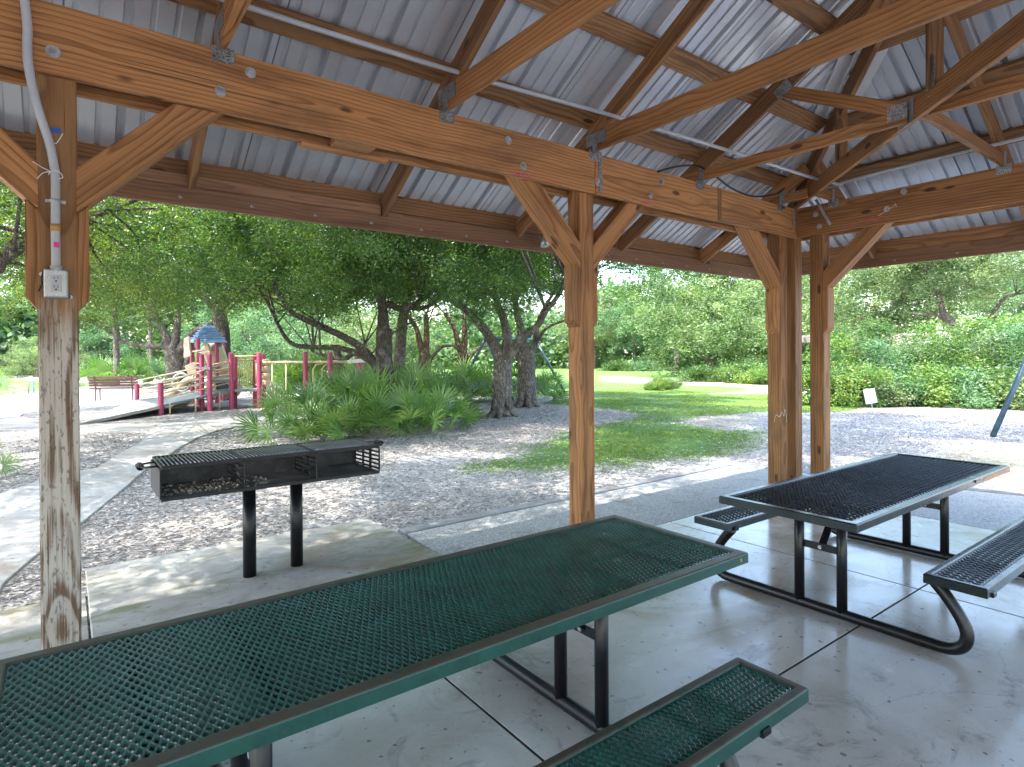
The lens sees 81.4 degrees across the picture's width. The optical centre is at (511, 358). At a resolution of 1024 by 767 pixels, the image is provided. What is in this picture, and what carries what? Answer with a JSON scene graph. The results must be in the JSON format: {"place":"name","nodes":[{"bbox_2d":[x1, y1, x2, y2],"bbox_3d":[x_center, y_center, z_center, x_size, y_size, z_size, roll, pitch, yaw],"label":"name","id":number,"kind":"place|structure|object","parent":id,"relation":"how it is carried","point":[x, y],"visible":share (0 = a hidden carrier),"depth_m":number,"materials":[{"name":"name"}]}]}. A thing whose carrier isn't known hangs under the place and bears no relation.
{"place":"outdoors","nodes":[
{"label":"outdoors","id":0,"kind":"place"},
{"bbox_2d":[0,398,144,432],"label":"path","id":1,"kind":"structure","parent":0,"point":[11,418],"depth_m":15.33,"materials":[{"name":"concrete"}]},
{"bbox_2d":[88,375,141,400],"bbox_3d":[-14.798,1.096,22.228,1.600,0.961,0.589,0,0,-15],"label":"park bench","id":2,"kind":"object","parent":1,"relation":"on","point":[123,380],"visible":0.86,"depth_m":22.05,"materials":[{"name":"brown wood"}]},
{"bbox_2d":[0,415,307,591],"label":"path","id":3,"kind":"structure","parent":0,"point":[106,482],"depth_m":7.24,"materials":[{"name":"concrete"}]},
{"bbox_2d":[0,223,1022,360],"label":"sky","id":4,"kind":"structure","parent":0,"point":[608,275],"materials":[{"name":"white"}]},
{"bbox_2d":[0,504,1023,766],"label":"floor slab","id":5,"kind":"structure","parent":0,"point":[880,700],"depth_m":2.92,"materials":[{"name":"concrete"}]},
{"bbox_2d":[0,515,808,766],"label":"picnic table","id":6,"kind":"object","parent":5,"relation":"on","point":[331,650],"visible":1,"depth_m":1.85,"materials":[{"name":"green metal"}]},
{"bbox_2d":[0,0,1023,728],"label":"picnic pavilion","id":7,"kind":"structure","parent":5,"relation":"on","point":[234,106],"depth_m":3.97,"materials":[{"name":"brown wood"}]},
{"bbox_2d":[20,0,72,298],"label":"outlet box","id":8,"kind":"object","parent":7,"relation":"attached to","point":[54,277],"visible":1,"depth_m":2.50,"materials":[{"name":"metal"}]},
{"bbox_2d":[217,0,843,186],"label":"conduit pipe","id":9,"kind":"object","parent":7,"relation":"on","point":[283,18],"visible":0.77,"depth_m":3.47,"materials":[{"name":"grey plastic"}]},
{"bbox_2d":[657,164,784,197],"bbox_3d":[1.861,-1.565,5.288,1.778,0.159,0.148,-1,0,-34],"label":"cable","id":10,"kind":"object","parent":7,"relation":"on","point":[718,178],"visible":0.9,"depth_m":5.32,"materials":[{"name":"black plastic"}]},
{"bbox_2d":[825,136,1023,188],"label":"conduit pipe","id":11,"kind":"object","parent":7,"relation":"on","point":[931,160],"visible":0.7,"depth_m":5.05,"materials":[{"name":"grey plastic"}]},
{"bbox_2d":[694,453,1023,654],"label":"picnic table","id":12,"kind":"object","parent":5,"relation":"on","point":[909,483],"visible":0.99,"depth_m":3.70,"materials":[{"name":"black metal"}]},
{"bbox_2d":[0,357,1023,638],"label":"ground","id":13,"kind":"structure","parent":0,"point":[1012,459],"depth_m":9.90,"materials":[{"name":"grey gravel"}]},
{"bbox_2d":[0,433,24,477],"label":"saw palmetto","id":14,"kind":"object","parent":13,"relation":"on","point":[4,461],"visible":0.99,"depth_m":8.16,"materials":[{"name":"green plant"}]},
{"bbox_2d":[0,368,26,394],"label":"saw palmetto","id":15,"kind":"object","parent":13,"relation":"on","point":[3,385],"visible":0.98,"depth_m":26.29,"materials":[{"name":"green plant"}]},
{"bbox_2d":[0,594,88,659],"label":"apron","id":16,"kind":"object","parent":13,"relation":"on","point":[20,627],"visible":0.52,"depth_m":3.49,"materials":[{"name":"concrete"}]},
{"bbox_2d":[0,334,91,377],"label":"oak tree","id":17,"kind":"object","parent":13,"relation":"on","point":[29,352],"visible":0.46,"depth_m":51.18,"materials":[{"name":"green plant"}]},
{"bbox_2d":[35,322,148,372],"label":"oak tree","id":18,"kind":"object","parent":13,"relation":"on","point":[84,341],"visible":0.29,"depth_m":58.52,"materials":[{"name":"green plant"}]},
{"bbox_2d":[79,353,112,386],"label":"saw palmetto","id":19,"kind":"object","parent":13,"relation":"on","point":[105,359],"visible":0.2,"depth_m":34.51,"materials":[{"name":"green plant"}]},
{"bbox_2d":[87,360,125,382],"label":"saw palmetto","id":20,"kind":"object","parent":13,"relation":"on","point":[106,372],"visible":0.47,"depth_m":33.68,"materials":[{"name":"green plant"}]},
{"bbox_2d":[94,273,119,381],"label":"palm tree","id":21,"kind":"object","parent":13,"relation":"on","point":[116,351],"depth_m":33.87,"materials":[{"name":"plant"}]},
{"bbox_2d":[105,356,158,386],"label":"saw palmetto","id":22,"kind":"object","parent":13,"relation":"on","point":[129,365],"visible":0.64,"depth_m":33.69,"materials":[{"name":"green plant"}]},
{"bbox_2d":[121,351,164,381],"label":"saw palmetto","id":23,"kind":"object","parent":13,"relation":"on","point":[147,362],"visible":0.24,"depth_m":35.56,"materials":[{"name":"green plant"}]},
{"bbox_2d":[0,239,301,390],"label":"oak tree","id":24,"kind":"object","parent":13,"relation":"on","point":[172,347],"visible":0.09,"depth_m":29.85,"materials":[{"name":"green plant"}]},
{"bbox_2d":[137,358,165,385],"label":"saw palmetto","id":25,"kind":"object","parent":13,"relation":"on","point":[151,368],"visible":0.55,"depth_m":33.87,"materials":[{"name":"green plant"}]},
{"bbox_2d":[0,189,306,303],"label":"oak tree","id":26,"kind":"object","parent":13,"relation":"on","point":[119,245],"visible":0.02,"depth_m":14.92,"materials":[{"name":"green plant"}]},
{"bbox_2d":[0,183,397,338],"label":"oak tree","id":27,"kind":"object","parent":13,"relation":"on","point":[14,254],"visible":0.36,"depth_m":12.01,"materials":[{"name":"green plant"}]},
{"bbox_2d":[80,325,365,424],"bbox_3d":[-8.818,0.318,19.230,7.005,2.988,8.134,0,0,-25],"label":"play structure","id":28,"kind":"object","parent":13,"relation":"on","point":[218,369],"visible":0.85,"depth_m":18.46,"materials":[{"name":"red plastic"},{"name":"red painted metal"},{"name":"blue plastic"}]},
{"bbox_2d":[112,202,348,399],"bbox_3d":[-9.550,-3.113,22.181,11.197,9.609,12.362,-1,0,-37],"label":"oak tree","id":29,"kind":"object","parent":13,"relation":"on","point":[222,328],"depth_m":22.47,"materials":[{"name":"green plant"}]},
{"bbox_2d":[180,300,337,366],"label":"oak tree","id":30,"kind":"object","parent":13,"relation":"on","point":[255,327],"visible":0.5,"depth_m":50.68,"materials":[{"name":"green plant"}]},
{"bbox_2d":[85,519,441,644],"bbox_3d":[-1.722,1.618,4.407,2.295,0.106,1.860,-1,0,-37],"label":"grill pad","id":31,"kind":"object","parent":13,"relation":"on","point":[160,588],"visible":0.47,"depth_m":4.36,"materials":[{"name":"concrete"}]},
{"bbox_2d":[135,438,383,577],"bbox_3d":[-1.779,1.134,4.421,1.716,0.915,0.512,-1,0,-37],"label":"park grill","id":32,"kind":"object","parent":31,"relation":"on","point":[252,470],"visible":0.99,"depth_m":4.38,"materials":[{"name":"metal"}]},
{"bbox_2d":[238,345,301,389],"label":"saw palmetto","id":33,"kind":"object","parent":13,"relation":"on","point":[251,365],"visible":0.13,"depth_m":28.94,"materials":[{"name":"green plant"}]},
{"bbox_2d":[242,353,310,392],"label":"saw palmetto","id":34,"kind":"object","parent":13,"relation":"on","point":[277,371],"visible":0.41,"depth_m":26.50,"materials":[{"name":"green plant"}]},
{"bbox_2d":[230,381,330,443],"bbox_3d":[-4.522,1.113,11.744,1.968,1.333,1.491,0,0,11],"label":"saw palmetto","id":35,"kind":"object","parent":13,"relation":"on","point":[272,403],"visible":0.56,"depth_m":11.78,"materials":[{"name":"green plant"}]},
{"bbox_2d":[247,395,330,445],"bbox_3d":[-4.099,1.169,11.321,1.375,1.014,1.467,0,0,26],"label":"saw palmetto","id":36,"kind":"object","parent":13,"relation":"on","point":[300,412],"visible":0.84,"depth_m":11.21,"materials":[{"name":"green plant"}]},
{"bbox_2d":[273,350,320,387],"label":"saw palmetto","id":37,"kind":"object","parent":13,"relation":"on","point":[293,358],"visible":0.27,"depth_m":27.79,"materials":[{"name":"green plant"}]},
{"bbox_2d":[273,352,335,393],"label":"saw palmetto","id":38,"kind":"object","parent":13,"relation":"on","point":[301,374],"visible":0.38,"depth_m":26.75,"materials":[{"name":"green plant"}]},
{"bbox_2d":[255,375,363,434],"bbox_3d":[-4.340,1.008,12.755,2.482,1.338,1.828,0,0,41],"label":"saw palmetto","id":39,"kind":"object","parent":13,"relation":"on","point":[303,395],"visible":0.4,"depth_m":12.57,"materials":[{"name":"green plant"}]},
{"bbox_2d":[95,201,535,386],"bbox_3d":[-3.961,-2.357,14.868,9.782,8.000,10.600,0,0,22],"label":"oak tree","id":40,"kind":"object","parent":13,"relation":"on","point":[259,239],"visible":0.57,"depth_m":12.77,"materials":[{"name":"green plant"}]},
{"bbox_2d":[278,394,363,440],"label":"saw palmetto","id":41,"kind":"object","parent":13,"relation":"on","point":[334,415],"visible":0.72,"depth_m":11.31,"materials":[{"name":"green plant"}]},
{"bbox_2d":[293,366,380,426],"bbox_3d":[-3.838,0.856,13.505,2.098,1.452,2.789,0,0,12],"label":"saw palmetto","id":42,"kind":"object","parent":13,"relation":"on","point":[349,386],"visible":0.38,"depth_m":13.31,"materials":[{"name":"green plant"}]},
{"bbox_2d":[245,232,435,372],"bbox_3d":[-7.367,-2.914,28.495,10.720,9.273,9.704,0,0,-22],"label":"oak tree","id":43,"kind":"object","parent":13,"relation":"on","point":[338,355],"visible":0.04,"depth_m":26.85,"materials":[{"name":"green plant"}]},
{"bbox_2d":[318,387,396,440],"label":"saw palmetto","id":44,"kind":"object","parent":13,"relation":"on","point":[337,427],"visible":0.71,"depth_m":11.50,"materials":[{"name":"green plant"}]},
{"bbox_2d":[328,361,403,430],"bbox_3d":[-3.221,0.893,13.835,2.452,1.695,2.298,0,0,32],"label":"saw palmetto","id":45,"kind":"object","parent":13,"relation":"on","point":[380,383],"visible":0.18,"depth_m":13.86,"materials":[{"name":"green plant"}]},
{"bbox_2d":[296,297,448,372],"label":"oak tree","id":46,"kind":"object","parent":13,"relation":"on","point":[410,347],"visible":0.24,"depth_m":53.72,"materials":[{"name":"green plant"}]},
{"bbox_2d":[351,384,417,434],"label":"saw palmetto","id":47,"kind":"object","parent":13,"relation":"on","point":[366,425],"visible":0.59,"depth_m":11.72,"materials":[{"name":"green plant"}]},
{"bbox_2d":[342,361,431,430],"bbox_3d":[-2.874,0.958,13.956,2.543,1.826,2.396,0,0,1],"label":"saw palmetto","id":48,"kind":"object","parent":13,"relation":"on","point":[410,378],"visible":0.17,"depth_m":14.23,"materials":[{"name":"green plant"}]},
{"bbox_2d":[285,232,525,378],"bbox_3d":[-3.266,-2.501,20.777,7.939,8.243,8.771,0,0,5],"label":"oak tree","id":49,"kind":"object","parent":13,"relation":"on","point":[400,350],"visible":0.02,"depth_m":19.34,"materials":[{"name":"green plant"}]},
{"bbox_2d":[375,384,449,437],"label":"saw palmetto","id":50,"kind":"object","parent":13,"relation":"on","point":[417,404],"visible":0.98,"depth_m":11.62,"materials":[{"name":"green plant"}]},
{"bbox_2d":[387,368,458,433],"bbox_3d":[-2.415,0.980,13.672,1.863,1.667,2.460,0,0,28],"label":"saw palmetto","id":51,"kind":"object","parent":13,"relation":"on","point":[421,387],"visible":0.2,"depth_m":13.87,"materials":[{"name":"green plant"}]},
{"bbox_2d":[394,355,451,393],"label":"saw palmetto","id":52,"kind":"object","parent":13,"relation":"on","point":[423,370],"visible":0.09,"depth_m":15.38,"materials":[{"name":"green plant"}]},
{"bbox_2d":[414,390,479,432],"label":"saw palmetto","id":53,"kind":"object","parent":13,"relation":"on","point":[459,403],"visible":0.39,"depth_m":13.27,"materials":[{"name":"green plant"}]},
{"bbox_2d":[407,382,487,434],"bbox_3d":[-1.498,1.075,12.653,1.632,1.204,1.742,0,0,17],"label":"saw palmetto","id":54,"kind":"object","parent":13,"relation":"on","point":[452,412],"visible":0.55,"depth_m":12.66,"materials":[{"name":"green plant"}]},
{"bbox_2d":[413,359,482,405],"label":"saw palmetto","id":55,"kind":"object","parent":13,"relation":"on","point":[458,384],"visible":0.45,"depth_m":20.36,"materials":[{"name":"green plant"}]},
{"bbox_2d":[343,274,553,374],"bbox_3d":[-3.982,-3.159,28.188,11.018,9.483,12.872,-1,0,-37],"label":"oak tree","id":56,"kind":"object","parent":13,"relation":"on","point":[423,346],"visible":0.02,"depth_m":27.89,"materials":[{"name":"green plant"}]},
{"bbox_2d":[412,376,486,428],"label":"saw palmetto","id":57,"kind":"object","parent":13,"relation":"on","point":[471,404],"visible":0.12,"depth_m":14.32,"materials":[{"name":"green plant"}]},
{"bbox_2d":[445,361,490,398],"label":"saw palmetto","id":58,"kind":"object","parent":13,"relation":"on","point":[468,368],"visible":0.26,"depth_m":21.30,"materials":[{"name":"green plant"}]},
{"bbox_2d":[394,257,551,386],"bbox_3d":[-2.321,-3.295,30.331,12.290,9.716,12.028,-1,0,-37],"label":"oak tree","id":59,"kind":"object","parent":13,"relation":"on","point":[463,347],"visible":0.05,"depth_m":29.90,"materials":[{"name":"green plant"}]},
{"bbox_2d":[308,224,663,418],"bbox_3d":[-0.781,-3.352,11.698,10.632,10.327,18.789,0,0,5],"label":"oak tree","id":60,"kind":"object","parent":13,"relation":"on","point":[505,353],"visible":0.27,"depth_m":15.30,"materials":[{"name":"green plant"}]},
{"bbox_2d":[461,363,515,401],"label":"saw palmetto","id":61,"kind":"object","parent":13,"relation":"on","point":[487,384],"visible":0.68,"depth_m":20.06,"materials":[{"name":"green plant"}]},
{"bbox_2d":[455,337,564,400],"bbox_3d":[0.032,0.337,23.747,2.596,2.328,4.622,0,0,29],"label":"swing frame","id":62,"kind":"object","parent":13,"relation":"on","point":[500,338],"visible":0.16,"depth_m":22.32,"materials":[{"name":"metal"}]},
{"bbox_2d":[0,271,1023,375],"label":"woodland","id":63,"kind":"object","parent":13,"relation":"on","point":[25,326],"visible":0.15,"depth_m":71.20,"materials":[{"name":"green plant"}]},
{"bbox_2d":[512,366,568,404],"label":"saw palmetto","id":64,"kind":"object","parent":13,"relation":"on","point":[542,383],"visible":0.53,"depth_m":20.05,"materials":[{"name":"green plant"}]},
{"bbox_2d":[536,368,568,398],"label":"saw palmetto","id":65,"kind":"object","parent":13,"relation":"on","point":[555,378],"visible":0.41,"depth_m":21.00,"materials":[{"name":"green plant"}]},
{"bbox_2d":[434,239,705,407],"bbox_3d":[1.484,-3.101,19.785,12.440,9.850,9.801,-1,0,-37],"label":"oak tree","id":66,"kind":"object","parent":13,"relation":"on","point":[526,387],"visible":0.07,"depth_m":18.85,"materials":[{"name":"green plant"}]},
{"bbox_2d":[547,291,643,368],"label":"oak tree","id":67,"kind":"object","parent":13,"relation":"on","point":[564,329],"visible":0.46,"depth_m":68.28,"materials":[{"name":"green plant"}]},
{"bbox_2d":[596,356,639,371],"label":"shrub","id":68,"kind":"object","parent":13,"relation":"on","point":[617,366],"visible":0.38,"depth_m":59.31,"materials":[{"name":"green plant"}]},
{"bbox_2d":[594,296,673,363],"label":"oak tree","id":69,"kind":"object","parent":13,"relation":"on","point":[632,341],"visible":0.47,"depth_m":64.55,"materials":[{"name":"green plant"}]},
{"bbox_2d":[622,355,665,370],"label":"shrub","id":70,"kind":"object","parent":13,"relation":"on","point":[642,365],"visible":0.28,"depth_m":59.25,"materials":[{"name":"green plant"}]},
{"bbox_2d":[642,374,675,390],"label":"shrub","id":71,"kind":"object","parent":13,"relation":"on","point":[659,383],"visible":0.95,"depth_m":26.73,"materials":[{"name":"green plant"}]},
{"bbox_2d":[613,265,747,370],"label":"oak tree","id":72,"kind":"object","parent":13,"relation":"on","point":[623,292],"visible":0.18,"depth_m":58.07,"materials":[{"name":"green plant"}]},
{"bbox_2d":[675,361,723,381],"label":"shrub","id":73,"kind":"object","parent":13,"relation":"on","point":[697,374],"visible":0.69,"depth_m":35.55,"materials":[{"name":"green plant"}]},
{"bbox_2d":[399,462,1023,535],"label":"kerb","id":74,"kind":"structure","parent":13,"relation":"on","point":[431,525],"depth_m":6.53,"materials":[{"name":"concrete"}]},
{"bbox_2d":[618,272,809,376],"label":"oak tree","id":75,"kind":"object","parent":13,"relation":"on","point":[685,338],"visible":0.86,"depth_m":41.50,"materials":[{"name":"green plant"}]},
{"bbox_2d":[407,465,1023,554],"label":"gravel strip","id":76,"kind":"object","parent":13,"relation":"on","point":[699,493],"visible":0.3,"depth_m":6.06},
{"bbox_2d":[662,275,809,359],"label":"oak tree","id":77,"kind":"object","parent":13,"relation":"on","point":[717,282],"visible":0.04,"depth_m":61.90,"materials":[{"name":"green plant"}]},
{"bbox_2d":[718,355,767,382],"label":"shrub","id":78,"kind":"object","parent":13,"relation":"on","point":[744,366],"visible":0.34,"depth_m":33.84,"materials":[{"name":"green plant"}]},
{"bbox_2d":[733,363,767,384],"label":"shrub","id":79,"kind":"object","parent":13,"relation":"on","point":[758,376],"visible":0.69,"depth_m":31.84,"materials":[{"name":"green plant"}]},
{"bbox_2d":[709,275,876,338],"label":"oak tree","id":80,"kind":"object","parent":13,"relation":"on","point":[807,284],"visible":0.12,"depth_m":52.95,"materials":[{"name":"green plant"}]},
{"bbox_2d":[803,320,876,373],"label":"shrub","id":81,"kind":"object","parent":13,"relation":"on","point":[836,330],"visible":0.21,"depth_m":22.73,"materials":[{"name":"green plant"}]},
{"bbox_2d":[802,332,896,407],"bbox_3d":[10.246,0.638,18.401,3.539,3.198,3.055,-1,0,-37],"label":"shrub","id":82,"kind":"object","parent":13,"relation":"on","point":[862,376],"visible":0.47,"depth_m":17.85,"materials":[{"name":"green plant"}]},
{"bbox_2d":[863,388,876,414],"bbox_3d":[9.331,1.123,15.522,0.333,0.705,0.033,0,0,15],"label":"garden sign","id":83,"kind":"object","parent":13,"relation":"on","point":[870,396],"visible":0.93,"depth_m":15.50,"materials":[{"name":"metal"}]},
{"bbox_2d":[832,314,911,367],"bbox_3d":[13.461,-0.110,22.405,2.671,3.129,2.363,0,0,11],"label":"shrub","id":84,"kind":"object","parent":13,"relation":"on","point":[874,326],"visible":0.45,"depth_m":22.11,"materials":[{"name":"green plant"}]},
{"bbox_2d":[802,333,944,353],"bbox_3d":[14.736,0.196,24.582,5.200,2.370,2.100,0,0,3],"label":"pergola","id":85,"kind":"object","parent":13,"relation":"on","point":[805,338],"visible":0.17,"depth_m":23.87,"materials":[{"name":"brown wood"}]},
{"bbox_2d":[830,361,917,407],"bbox_3d":[10.895,1.032,18.722,2.940,1.998,2.302,0,0,23],"label":"shrub","id":86,"kind":"object","parent":13,"relation":"on","point":[899,397],"visible":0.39,"depth_m":17.90,"materials":[{"name":"green plant"}]},
{"bbox_2d":[743,256,1023,372],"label":"oak tree","id":87,"kind":"object","parent":13,"relation":"on","point":[895,315],"visible":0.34,"depth_m":42.73,"materials":[{"name":"green plant"}]},
{"bbox_2d":[835,331,934,406],"bbox_3d":[11.992,0.716,19.666,3.653,3.198,3.089,-1,0,-37],"label":"shrub","id":88,"kind":"object","parent":13,"relation":"on","point":[881,345],"visible":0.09,"depth_m":19.38,"materials":[{"name":"green plant"}]},
{"bbox_2d":[843,363,939,405],"bbox_3d":[11.994,1.120,18.882,3.104,2.109,2.430,0,0,37],"label":"shrub","id":89,"kind":"object","parent":13,"relation":"on","point":[914,386],"visible":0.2,"depth_m":18.05,"materials":[{"name":"green plant"}]},
{"bbox_2d":[872,336,937,368],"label":"shrub","id":90,"kind":"object","parent":13,"relation":"on","point":[915,349],"visible":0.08,"depth_m":19.87,"materials":[{"name":"green plant"}]},
{"bbox_2d":[884,357,986,408],"bbox_3d":[12.925,1.062,18.616,2.558,2.220,3.267,0,0,21],"label":"shrub","id":91,"kind":"object","parent":13,"relation":"on","point":[940,387],"visible":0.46,"depth_m":17.88,"materials":[{"name":"green plant"}]},
{"bbox_2d":[848,251,1023,345],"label":"oak tree","id":92,"kind":"object","parent":13,"relation":"on","point":[942,289],"visible":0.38,"depth_m":35.75,"materials":[{"name":"green plant"}]},
{"bbox_2d":[897,330,981,377],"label":"shrub","id":93,"kind":"object","parent":13,"relation":"on","point":[958,345],"visible":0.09,"depth_m":19.53,"materials":[{"name":"green plant"}]},
{"bbox_2d":[881,313,1010,373],"bbox_3d":[14.898,0.366,20.808,3.808,4.016,4.392,0,0,32],"label":"shrub","id":94,"kind":"object","parent":13,"relation":"on","point":[935,335],"visible":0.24,"depth_m":20.40,"materials":[{"name":"green plant"}]},
{"bbox_2d":[916,308,1012,363],"bbox_3d":[16.311,0.204,21.491,3.828,4.016,4.401,-1,0,-37],"label":"shrub","id":95,"kind":"object","parent":13,"relation":"on","point":[971,325],"visible":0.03,"depth_m":21.38,"materials":[{"name":"green plant"}]},
{"bbox_2d":[924,307,1023,365],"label":"shrub","id":96,"kind":"object","parent":13,"relation":"on","point":[1003,323],"visible":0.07,"depth_m":21.91,"materials":[{"name":"green plant"}]},
{"bbox_2d":[931,361,1023,409],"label":"shrub","id":97,"kind":"object","parent":13,"relation":"on","point":[980,401],"visible":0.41,"depth_m":17.36,"materials":[{"name":"green plant"}]},
{"bbox_2d":[943,323,1023,374],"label":"shrub","id":98,"kind":"object","parent":13,"relation":"on","point":[995,351],"visible":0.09,"depth_m":19.41,"materials":[{"name":"green plant"}]},
{"bbox_2d":[946,253,1023,339],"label":"oak tree","id":99,"kind":"object","parent":13,"relation":"on","point":[1004,307],"visible":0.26,"depth_m":52.80,"materials":[{"name":"green plant"}]},
{"bbox_2d":[949,360,1023,409],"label":"shrub","id":100,"kind":"object","parent":13,"relation":"on","point":[999,382],"visible":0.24,"depth_m":17.23,"materials":[{"name":"green plant"}]},
{"bbox_2d":[972,353,1023,410],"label":"shrub","id":101,"kind":"object","parent":13,"relation":"on","point":[1019,401],"visible":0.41,"depth_m":16.85,"materials":[{"name":"green plant"}]},
{"bbox_2d":[981,312,1023,371],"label":"shrub","id":102,"kind":"object","parent":13,"relation":"on","point":[1013,332],"visible":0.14,"depth_m":18.56,"materials":[{"name":"green plant"}]},
{"bbox_2d":[990,359,1023,436],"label":"swing frame","id":103,"kind":"object","parent":13,"relation":"on","point":[1007,402],"visible":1,"depth_m":11.54,"materials":[{"name":"metal"}]},
{"bbox_2d":[434,388,869,476],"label":"lawn grass","id":104,"kind":"structure","parent":0,"point":[693,399],"depth_m":12.33,"materials":[{"name":"green plant"}]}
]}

